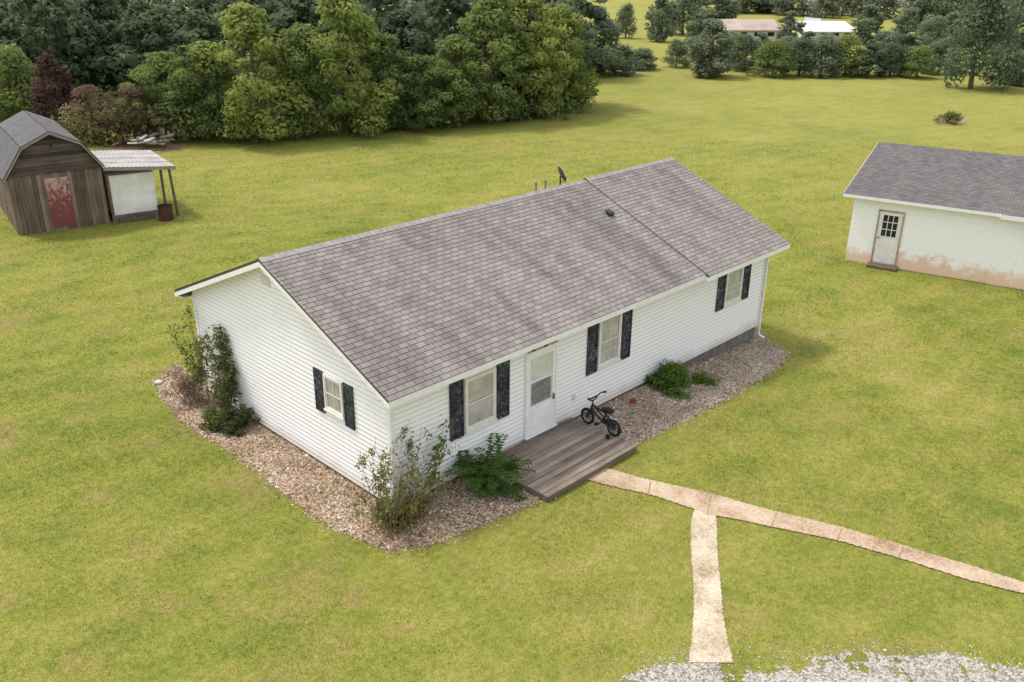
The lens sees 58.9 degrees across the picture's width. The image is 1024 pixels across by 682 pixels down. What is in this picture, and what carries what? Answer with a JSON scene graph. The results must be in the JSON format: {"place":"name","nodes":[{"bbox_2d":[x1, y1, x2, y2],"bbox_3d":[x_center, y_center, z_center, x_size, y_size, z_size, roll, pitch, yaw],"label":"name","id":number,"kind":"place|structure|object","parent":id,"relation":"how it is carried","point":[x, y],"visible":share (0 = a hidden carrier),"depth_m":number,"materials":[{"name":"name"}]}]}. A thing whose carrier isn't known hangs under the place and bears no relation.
{"place":"outdoors","nodes":[
{"label":"outdoors","id":0,"kind":"place"},
{"bbox_2d":[0,0,1023,681],"bbox_3d":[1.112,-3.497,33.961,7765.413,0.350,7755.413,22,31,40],"label":"ground","id":1,"kind":"structure","parent":0,"point":[684,110],"depth_m":19.53,"materials":[{"name":"green plant"}]},
{"bbox_2d":[0,42,59,120],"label":"broadleaf tree","id":2,"kind":"object","parent":1,"relation":"on","point":[9,60],"visible":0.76,"depth_m":53.28,"materials":[{"name":"green plant"}]},
{"bbox_2d":[0,9,61,91],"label":"woodland tree","id":3,"kind":"object","parent":1,"relation":"on","point":[5,38],"visible":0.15,"depth_m":59.70,"materials":[{"name":"green plant"}]},
{"bbox_2d":[0,110,109,235],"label":"gambrel barn","id":4,"kind":"structure","parent":1,"relation":"on","point":[51,178],"depth_m":34.34,"materials":[{"name":"brown wood"}]},
{"bbox_2d":[44,176,76,227],"bbox_3d":[-17.179,-5.284,34.548,0.821,1.900,0.066,-15,28,-32],"label":"door","id":5,"kind":"structure","parent":4,"relation":"in","point":[58,190],"depth_m":34.54,"materials":[{"name":"red paint"}]},
{"bbox_2d":[21,52,88,132],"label":"broadleaf tree","id":6,"kind":"object","parent":1,"relation":"on","point":[43,70],"visible":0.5,"depth_m":52.36,"materials":[{"name":"purple plant"}]},
{"bbox_2d":[0,0,120,113],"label":"woodland tree","id":7,"kind":"object","parent":1,"relation":"on","point":[48,14],"visible":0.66,"depth_m":58.72,"materials":[{"name":"green plant"}]},
{"bbox_2d":[55,84,138,143],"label":"broadleaf tree","id":8,"kind":"object","parent":1,"relation":"on","point":[87,91],"visible":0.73,"depth_m":50.39,"materials":[{"name":"brown plant"}]},
{"bbox_2d":[56,0,155,103],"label":"woodland tree","id":9,"kind":"object","parent":1,"relation":"on","point":[104,13],"visible":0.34,"depth_m":61.40,"materials":[{"name":"green plant"}]},
{"bbox_2d":[101,166,157,222],"bbox_3d":[-15.629,-6.083,36.835,1.750,1.840,2.644,-15,28,-32],"label":"storage box","id":10,"kind":"object","parent":1,"relation":"on","point":[133,193],"visible":0.73,"depth_m":35.99,"materials":[{"name":"white wood"}]},
{"bbox_2d":[88,85,172,145],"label":"broadleaf tree","id":11,"kind":"object","parent":1,"relation":"on","point":[125,92],"visible":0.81,"depth_m":50.95,"materials":[{"name":"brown plant"}]},
{"bbox_2d":[91,150,178,224],"bbox_3d":[-15.580,-6.447,37.219,2.700,2.408,3.750,-15,28,-32],"label":"lean to","id":12,"kind":"object","parent":1,"relation":"on","point":[118,160],"visible":0.76,"depth_m":36.32,"materials":[{"name":"metal"}]},
{"bbox_2d":[81,0,200,101],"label":"woodland tree","id":13,"kind":"object","parent":1,"relation":"on","point":[147,22],"visible":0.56,"depth_m":60.00,"materials":[{"name":"green plant"}]},
{"bbox_2d":[99,143,187,153],"bbox_3d":[-20.646,-10.769,50.619,3.600,0.206,5.250,22,31,40],"label":"dirt patch","id":14,"kind":"object","parent":1,"relation":"on","point":[169,147],"visible":0.53,"depth_m":51.08,"materials":[{"name":"brown soil"}]},
{"bbox_2d":[112,132,174,145],"bbox_3d":[-20.487,-11.106,50.258,2.342,0.562,3.144,16,27,31],"label":"scrap heap","id":15,"kind":"object","parent":14,"relation":"on","point":[143,140],"visible":1,"depth_m":50.31,"materials":[{"name":"white paint"}]},
{"bbox_2d":[113,50,211,138],"bbox_3d":[-20.428,-14.164,52.711,5.618,5.160,5.447,14,27,29],"label":"broadleaf tree","id":16,"kind":"object","parent":1,"relation":"on","point":[159,64],"visible":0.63,"depth_m":51.56,"materials":[{"name":"green plant"}]},
{"bbox_2d":[157,204,173,221],"bbox_3d":[-13.836,-5.127,36.226,0.594,0.594,0.594,22,31,40],"label":"rusty barrel","id":17,"kind":"object","parent":1,"relation":"on","point":[165,212],"visible":1,"depth_m":36.05,"materials":[{"name":"metal"}]},
{"bbox_2d":[152,0,227,64],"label":"woodland tree","id":18,"kind":"object","parent":1,"relation":"on","point":[178,7],"visible":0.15,"depth_m":76.74,"materials":[{"name":"green plant"}]},
{"bbox_2d":[155,40,249,139],"bbox_3d":[-17.877,-14.422,52.632,5.056,5.797,4.440,2,23,2],"label":"broadleaf tree","id":19,"kind":"object","parent":1,"relation":"on","point":[193,86],"visible":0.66,"depth_m":51.61,"materials":[{"name":"green plant"}]},
{"bbox_2d":[158,7,249,102],"bbox_3d":[-20.825,-18.689,60.999,6.332,7.074,5.630,14,26,28],"label":"woodland tree","id":20,"kind":"object","parent":1,"relation":"on","point":[202,23],"visible":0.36,"depth_m":59.34,"materials":[{"name":"green plant"}]},
{"bbox_2d":[209,0,295,100],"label":"woodland tree","id":21,"kind":"object","parent":1,"relation":"on","point":[268,6],"visible":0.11,"depth_m":61.75,"materials":[{"name":"green plant"}]},
{"bbox_2d":[190,1,315,141],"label":"broadleaf tree","id":22,"kind":"object","parent":1,"relation":"on","point":[240,21],"visible":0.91,"depth_m":50.90,"materials":[{"name":"green plant"}]},
{"bbox_2d":[0,73,588,147],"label":"undergrowth","id":23,"kind":"object","parent":1,"relation":"on","point":[183,131],"visible":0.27,"depth_m":53.56,"materials":[{"name":"green plant"}]},
{"bbox_2d":[264,22,334,138],"bbox_3d":[-12.654,-15.277,53.592,4.146,6.766,4.865,-8,25,-19],"label":"broadleaf tree","id":24,"kind":"object","parent":1,"relation":"on","point":[290,64],"visible":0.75,"depth_m":52.38,"materials":[{"name":"green plant"}]},
{"bbox_2d":[268,0,349,110],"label":"woodland tree","id":25,"kind":"object","parent":1,"relation":"on","point":[303,11],"visible":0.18,"depth_m":60.40,"materials":[{"name":"green plant"}]},
{"bbox_2d":[274,0,403,136],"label":"broadleaf tree","id":26,"kind":"object","parent":1,"relation":"on","point":[350,21],"visible":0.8,"depth_m":52.95,"materials":[{"name":"green plant"}]},
{"bbox_2d":[316,0,387,99],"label":"woodland tree","id":27,"kind":"object","parent":1,"relation":"on","point":[374,15],"visible":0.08,"depth_m":59.75,"materials":[{"name":"green plant"}]},
{"bbox_2d":[149,361,555,557],"bbox_3d":[-4.567,2.046,20.400,11.280,0.001,3.760,22,31,40],"label":"gravel bed","id":28,"kind":"object","parent":1,"relation":"on","point":[267,446],"visible":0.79,"depth_m":18.16,"materials":[{"name":"gravel"}]},
{"bbox_2d":[161,362,205,405],"bbox_3d":[-7.758,0.953,21.621,1.092,1.058,1.122,-1,23,-3],"label":"dried shrub","id":29,"kind":"object","parent":28,"relation":"on","point":[191,388],"visible":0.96,"depth_m":21.41,"materials":[{"name":"brown plant"}]},
{"bbox_2d":[166,305,212,403],"bbox_3d":[-7.499,0.375,21.281,0.969,2.390,0.893,22,31,40],"label":"tall sprig","id":30,"kind":"object","parent":28,"relation":"on","point":[199,370],"visible":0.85,"depth_m":21.21,"materials":[{"name":"green plant"}]},
{"bbox_2d":[198,404,229,432],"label":"shrub","id":31,"kind":"object","parent":28,"relation":"on","point":[210,415],"visible":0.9,"depth_m":20.35,"materials":[{"name":"green plant"}]},
{"bbox_2d":[191,324,243,415],"bbox_3d":[-6.696,0.697,20.632,1.138,2.323,0.858,22,31,40],"label":"climbing shrub","id":32,"kind":"object","parent":28,"relation":"on","point":[225,387],"visible":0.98,"depth_m":20.61,"materials":[{"name":"green plant"}]},
{"bbox_2d":[215,404,260,437],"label":"dark shrub","id":33,"kind":"object","parent":28,"relation":"on","point":[237,419],"visible":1,"depth_m":20.29,"materials":[{"name":"green plant"}]},
{"bbox_2d":[349,481,433,543],"bbox_3d":[-2.140,3.199,17.243,1.361,0.647,1.617,22,31,40],"label":"shrub","id":34,"kind":"object","parent":28,"relation":"on","point":[406,520],"visible":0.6,"depth_m":17.07,"materials":[{"name":"green plant"}]},
{"bbox_2d":[329,422,459,537],"bbox_3d":[-2.232,2.774,16.444,2.046,1.884,2.312,9,25,20],"label":"rose bush","id":35,"kind":"object","parent":28,"relation":"on","point":[390,508],"visible":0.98,"depth_m":16.70,"materials":[{"name":"green plant"}]},
{"bbox_2d":[387,428,455,515],"bbox_3d":[-1.678,2.582,17.192,1.406,1.657,1.116,3,23,6],"label":"sparse rose","id":36,"kind":"object","parent":28,"relation":"on","point":[430,464],"visible":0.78,"depth_m":17.25,"materials":[{"name":"green plant"}]},
{"bbox_2d":[425,414,459,503],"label":"tall sapling","id":37,"kind":"object","parent":28,"relation":"on","point":[441,445],"visible":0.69,"depth_m":17.65,"materials":[{"name":"green plant"}]},
{"bbox_2d":[345,0,417,59],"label":"woodland tree","id":38,"kind":"object","parent":1,"relation":"on","point":[379,5],"visible":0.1,"depth_m":78.14,"materials":[{"name":"green plant"}]},
{"bbox_2d":[348,32,425,129],"bbox_3d":[-7.956,-16.012,56.322,4.682,5.987,5.002,-8,25,-20],"label":"broadleaf tree","id":39,"kind":"object","parent":1,"relation":"on","point":[389,42],"visible":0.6,"depth_m":55.34,"materials":[{"name":"green plant"}]},
{"bbox_2d":[380,7,438,94],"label":"woodland tree","id":40,"kind":"object","parent":1,"relation":"on","point":[400,27],"visible":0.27,"depth_m":62.86,"materials":[{"name":"green plant"}]},
{"bbox_2d":[387,53,460,130],"bbox_3d":[-5.405,-15.531,56.756,5.166,4.741,5.009,8,24,18],"label":"broadleaf tree","id":41,"kind":"object","parent":1,"relation":"on","point":[435,107],"visible":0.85,"depth_m":55.59,"materials":[{"name":"green plant"}]},
{"bbox_2d":[397,0,484,61],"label":"woodland tree","id":42,"kind":"object","parent":1,"relation":"on","point":[418,6],"visible":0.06,"depth_m":75.02,"materials":[{"name":"green plant"}]},
{"bbox_2d":[403,0,489,105],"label":"woodland tree","id":43,"kind":"object","parent":1,"relation":"on","point":[424,44],"visible":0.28,"depth_m":61.10,"materials":[{"name":"green plant"}]},
{"bbox_2d":[422,34,491,126],"bbox_3d":[-3.535,-16.497,57.724,4.841,5.875,5.512,5,24,11],"label":"broadleaf tree","id":44,"kind":"object","parent":1,"relation":"on","point":[453,46],"visible":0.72,"depth_m":56.45,"materials":[{"name":"green plant"}]},
{"bbox_2d":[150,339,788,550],"bbox_3d":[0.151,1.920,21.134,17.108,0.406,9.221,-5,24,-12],"label":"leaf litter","id":45,"kind":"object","parent":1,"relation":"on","point":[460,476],"visible":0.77,"depth_m":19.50,"materials":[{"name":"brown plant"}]},
{"bbox_2d":[174,157,790,501],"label":"white house","id":46,"kind":"structure","parent":1,"relation":"on","point":[518,319],"depth_m":19.87,"materials":[{"name":"plastic"}]},
{"bbox_2d":[322,373,344,420],"bbox_3d":[-3.540,1.107,17.983,0.664,0.817,0.071,22,31,40],"label":"window","id":47,"kind":"structure","parent":46,"relation":"in","point":[332,387],"depth_m":17.99,"materials":[{"name":"white glass"}]},
{"bbox_2d":[464,367,497,434],"bbox_3d":[-0.636,1.208,18.448,0.071,1.217,0.901,22,31,40],"label":"window","id":48,"kind":"structure","parent":46,"relation":"in","point":[480,388],"depth_m":18.45,"materials":[{"name":"white glass"}]},
{"bbox_2d":[527,346,555,436],"bbox_3d":[0.651,1.103,19.801,0.077,1.919,0.881,22,31,40],"label":"door","id":49,"kind":"structure","parent":46,"relation":"in","point":[542,365],"depth_m":19.82,"materials":[{"name":"white wood"}]},
{"bbox_2d":[597,313,622,370],"bbox_3d":[2.284,-0.020,21.153,0.071,1.275,0.855,22,31,40],"label":"window","id":50,"kind":"structure","parent":46,"relation":"in","point":[610,330],"depth_m":21.18,"materials":[{"name":"white glass"}]},
{"bbox_2d":[723,267,743,307],"bbox_3d":[6.041,-1.522,24.665,0.071,1.085,0.864,22,31,40],"label":"window","id":51,"kind":"structure","parent":46,"relation":"in","point":[734,281],"depth_m":24.71,"materials":[{"name":"white glass"}]},
{"bbox_2d":[445,433,536,501],"bbox_3d":[-0.376,2.648,18.214,1.672,0.716,1.905,22,31,40],"label":"fern plant","id":52,"kind":"object","parent":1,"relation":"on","point":[486,474],"visible":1,"depth_m":18.06,"materials":[{"name":"green plant"}]},
{"bbox_2d":[449,0,547,122],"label":"broadleaf tree","id":53,"kind":"object","parent":1,"relation":"on","point":[485,11],"visible":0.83,"depth_m":57.51,"materials":[{"name":"green plant"}]},
{"bbox_2d":[469,0,538,115],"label":"woodland tree","id":54,"kind":"object","parent":1,"relation":"on","point":[512,59],"visible":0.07,"depth_m":60.66,"materials":[{"name":"green plant"}]},
{"bbox_2d":[490,0,578,116],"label":"broadleaf tree","id":55,"kind":"object","parent":1,"relation":"on","point":[554,60],"visible":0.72,"depth_m":59.38,"materials":[{"name":"green plant"}]},
{"bbox_2d":[489,417,637,501],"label":"wooden deck","id":56,"kind":"structure","parent":1,"relation":"on","point":[568,454],"depth_m":19.27,"materials":[{"name":"brown wood"}]},
{"bbox_2d":[581,391,621,438],"bbox_3d":[1.979,1.605,20.148,0.627,0.836,1.178,-20,31,-39],"label":"bicycle","id":57,"kind":"object","parent":56,"relation":"on","point":[608,422],"visible":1,"depth_m":20.13,"materials":[{"name":"metal"}]},
{"bbox_2d":[524,0,607,71],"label":"woodland tree","id":58,"kind":"object","parent":1,"relation":"on","point":[582,7],"visible":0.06,"depth_m":80.30,"materials":[{"name":"green plant"}]},
{"bbox_2d":[533,3,602,111],"bbox_3d":[3.338,-19.451,62.861,5.713,7.473,5.702,-15,27,-31],"label":"broadleaf tree","id":59,"kind":"object","parent":1,"relation":"on","point":[561,12],"visible":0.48,"depth_m":61.91,"materials":[{"name":"green plant"}]},
{"bbox_2d":[532,0,623,105],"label":"woodland tree","id":60,"kind":"object","parent":1,"relation":"on","point":[609,57],"visible":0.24,"depth_m":63.49,"materials":[{"name":"green plant"}]},
{"bbox_2d":[585,4,621,73],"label":"broadleaf tree","id":61,"kind":"object","parent":1,"relation":"on","point":[606,25],"visible":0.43,"depth_m":81.38,"materials":[{"name":"green plant"}]},
{"bbox_2d":[591,42,643,76],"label":"broadleaf tree","id":62,"kind":"object","parent":1,"relation":"on","point":[624,68],"visible":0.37,"depth_m":83.10,"materials":[{"name":"green plant"}]},
{"bbox_2d":[614,2,637,38],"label":"broadleaf tree","id":63,"kind":"object","parent":1,"relation":"on","point":[625,16],"visible":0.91,"depth_m":119.48,"materials":[{"name":"green plant"}]},
{"bbox_2d":[622,47,660,70],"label":"hedge bush","id":64,"kind":"object","parent":1,"relation":"on","point":[646,54],"visible":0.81,"depth_m":87.19,"materials":[{"name":"green plant"}]},
{"bbox_2d":[644,0,676,42],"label":"broadleaf tree","id":65,"kind":"object","parent":1,"relation":"on","point":[657,33],"visible":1,"depth_m":114.97,"materials":[{"name":"green plant"}]},
{"bbox_2d":[660,38,693,67],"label":"broadleaf tree","id":66,"kind":"object","parent":1,"relation":"on","point":[678,48],"visible":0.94,"depth_m":89.43,"materials":[{"name":"green plant"}]},
{"bbox_2d":[575,330,790,446],"bbox_3d":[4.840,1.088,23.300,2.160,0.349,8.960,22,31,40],"label":"gravel bed","id":67,"kind":"object","parent":1,"relation":"on","point":[633,389],"visible":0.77,"depth_m":22.31,"materials":[{"name":"gravel"}]},
{"bbox_2d":[644,358,690,398],"bbox_3d":[4.005,0.844,22.753,1.283,0.673,1.499,22,31,40],"label":"green bush","id":68,"kind":"object","parent":67,"relation":"on","point":[672,373],"visible":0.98,"depth_m":22.62,"materials":[{"name":"green plant"}]},
{"bbox_2d":[684,368,721,388],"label":"weed clump","id":69,"kind":"object","parent":67,"relation":"on","point":[702,379],"visible":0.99,"depth_m":23.02,"materials":[{"name":"green plant"}]},
{"bbox_2d":[661,0,709,34],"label":"background tree","id":70,"kind":"object","parent":1,"relation":"on","point":[691,8],"visible":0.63,"depth_m":124.55,"materials":[{"name":"green plant"}]},
{"bbox_2d":[682,13,711,47],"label":"background tree","id":71,"kind":"object","parent":1,"relation":"on","point":[693,25],"visible":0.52,"depth_m":104.92,"materials":[{"name":"green plant"}]},
{"bbox_2d":[683,18,735,78],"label":"broadleaf tree","id":72,"kind":"object","parent":1,"relation":"on","point":[702,45],"visible":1,"depth_m":81.67,"materials":[{"name":"green plant"}]},
{"bbox_2d":[696,0,740,19],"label":"background tree","id":73,"kind":"object","parent":1,"relation":"on","point":[717,11],"visible":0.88,"depth_m":153.97,"materials":[{"name":"green plant"}]},
{"bbox_2d":[726,33,764,71],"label":"hedge bush","id":74,"kind":"object","parent":1,"relation":"on","point":[743,49],"visible":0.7,"depth_m":86.89,"materials":[{"name":"green plant"}]},
{"bbox_2d":[717,19,780,38],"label":"farmhouse","id":75,"kind":"object","parent":1,"relation":"on","point":[753,27],"visible":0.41,"depth_m":121.11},
{"bbox_2d":[730,0,773,12],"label":"background tree","id":76,"kind":"object","parent":1,"relation":"on","point":[746,4],"visible":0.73,"depth_m":173.57,"materials":[{"name":"green plant"}]},
{"bbox_2d":[745,38,798,77],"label":"hedge bush","id":77,"kind":"object","parent":1,"relation":"on","point":[771,51],"visible":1,"depth_m":82.81,"materials":[{"name":"green plant"}]},
{"bbox_2d":[775,10,806,38],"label":"background tree","id":78,"kind":"object","parent":1,"relation":"on","point":[789,21],"visible":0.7,"depth_m":113.59,"materials":[{"name":"green plant"}]},
{"bbox_2d":[768,0,816,15],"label":"background tree","id":79,"kind":"object","parent":1,"relation":"on","point":[782,6],"visible":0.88,"depth_m":168.56,"materials":[{"name":"green plant"}]},
{"bbox_2d":[771,37,822,77],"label":"hedge bush","id":80,"kind":"object","parent":1,"relation":"on","point":[797,49],"visible":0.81,"depth_m":83.17,"materials":[{"name":"green plant"}]},
{"bbox_2d":[780,21,853,37],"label":"farmhouse","id":81,"kind":"object","parent":1,"relation":"on","point":[837,28],"visible":0.5,"depth_m":124.45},
{"bbox_2d":[801,33,844,78],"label":"hedge bush","id":82,"kind":"object","parent":1,"relation":"on","point":[828,43],"visible":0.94,"depth_m":82.67,"materials":[{"name":"green plant"}]},
{"bbox_2d":[805,0,845,17],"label":"background tree","id":83,"kind":"object","parent":1,"relation":"on","point":[834,5],"visible":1,"depth_m":163.42,"materials":[{"name":"green plant"}]},
{"bbox_2d":[823,32,870,77],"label":"hedge bush","id":84,"kind":"object","parent":1,"relation":"on","point":[846,42],"visible":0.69,"depth_m":83.51,"materials":[{"name":"green plant"}]},
{"bbox_2d":[842,39,889,76],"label":"hedge bush","id":85,"kind":"object","parent":1,"relation":"on","point":[873,50],"visible":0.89,"depth_m":83.29,"materials":[{"name":"green plant"}]},
{"bbox_2d":[850,4,887,44],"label":"background tree","id":86,"kind":"object","parent":1,"relation":"on","point":[869,13],"visible":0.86,"depth_m":114.56,"materials":[{"name":"green plant"}]},
{"bbox_2d":[848,0,903,18],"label":"background tree","id":87,"kind":"object","parent":1,"relation":"on","point":[885,4],"visible":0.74,"depth_m":164.66,"materials":[{"name":"green plant"}]},
{"bbox_2d":[870,29,910,65],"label":"hedge bush","id":88,"kind":"object","parent":1,"relation":"on","point":[883,38],"visible":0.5,"depth_m":89.68,"materials":[{"name":"green plant"}]},
{"bbox_2d":[875,42,913,76],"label":"hedge bush","id":89,"kind":"object","parent":1,"relation":"on","point":[892,52],"visible":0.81,"depth_m":84.07,"materials":[{"name":"green plant"}]},
{"bbox_2d":[889,8,924,43],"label":"background tree","id":90,"kind":"object","parent":1,"relation":"on","point":[906,19],"visible":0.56,"depth_m":109.96,"materials":[{"name":"green plant"}]},
{"bbox_2d":[892,33,925,67],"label":"hedge bush","id":91,"kind":"object","parent":1,"relation":"on","point":[909,39],"visible":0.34,"depth_m":89.24,"materials":[{"name":"green plant"}]},
{"bbox_2d":[896,45,942,78],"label":"hedge bush","id":92,"kind":"object","parent":1,"relation":"on","point":[922,54],"visible":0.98,"depth_m":83.06,"materials":[{"name":"green plant"}]},
{"bbox_2d":[897,0,949,21],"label":"background tree","id":93,"kind":"object","parent":1,"relation":"on","point":[922,7],"visible":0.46,"depth_m":155.54,"materials":[{"name":"green plant"}]},
{"bbox_2d":[914,15,949,47],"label":"background tree","id":94,"kind":"object","parent":1,"relation":"on","point":[932,25],"visible":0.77,"depth_m":104.86,"materials":[{"name":"green plant"}]},
{"bbox_2d":[843,142,1023,289],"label":"block garage","id":95,"kind":"structure","parent":1,"relation":"on","point":[954,213],"depth_m":32.01,"materials":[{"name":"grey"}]},
{"bbox_2d":[872,211,902,263],"bbox_3d":[13.408,-3.676,32.390,0.764,1.860,0.057,14,27,28],"label":"door","id":96,"kind":"structure","parent":95,"relation":"in","point":[889,226],"depth_m":32.39,"materials":[{"name":"white paint"}]},
{"bbox_2d":[921,36,961,74],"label":"hedge bush","id":97,"kind":"object","parent":1,"relation":"on","point":[940,46],"visible":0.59,"depth_m":85.49,"materials":[{"name":"green plant"}]},
{"bbox_2d":[923,0,978,21],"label":"background tree","id":98,"kind":"object","parent":1,"relation":"on","point":[943,9],"visible":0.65,"depth_m":151.36,"materials":[{"name":"green plant"}]},
{"bbox_2d":[936,0,1023,90],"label":"broadleaf tree","id":99,"kind":"object","parent":1,"relation":"on","point":[976,18],"visible":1,"depth_m":75.23,"materials":[{"name":"green plant"}]},
{"bbox_2d":[993,31,1023,86],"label":"broadleaf tree","id":100,"kind":"object","parent":1,"relation":"on","point":[1020,80],"visible":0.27,"depth_m":78.75,"materials":[{"name":"green plant"}]},
{"bbox_2d":[688,510,732,662],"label":"path","id":101,"kind":"structure","parent":0,"point":[709,636],"depth_m":15.26,"materials":[{"name":"concrete"}]},
{"bbox_2d":[587,468,1023,592],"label":"path","id":102,"kind":"structure","parent":0,"point":[720,505],"depth_m":17.29,"materials":[{"name":"concrete"}]},
{"bbox_2d":[611,636,1023,681],"bbox_3d":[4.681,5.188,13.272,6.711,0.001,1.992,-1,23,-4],"label":"gravel driveway","id":103,"kind":"structure","parent":0,"point":[821,675],"depth_m":13.71,"materials":[{"name":"grey gravel"}]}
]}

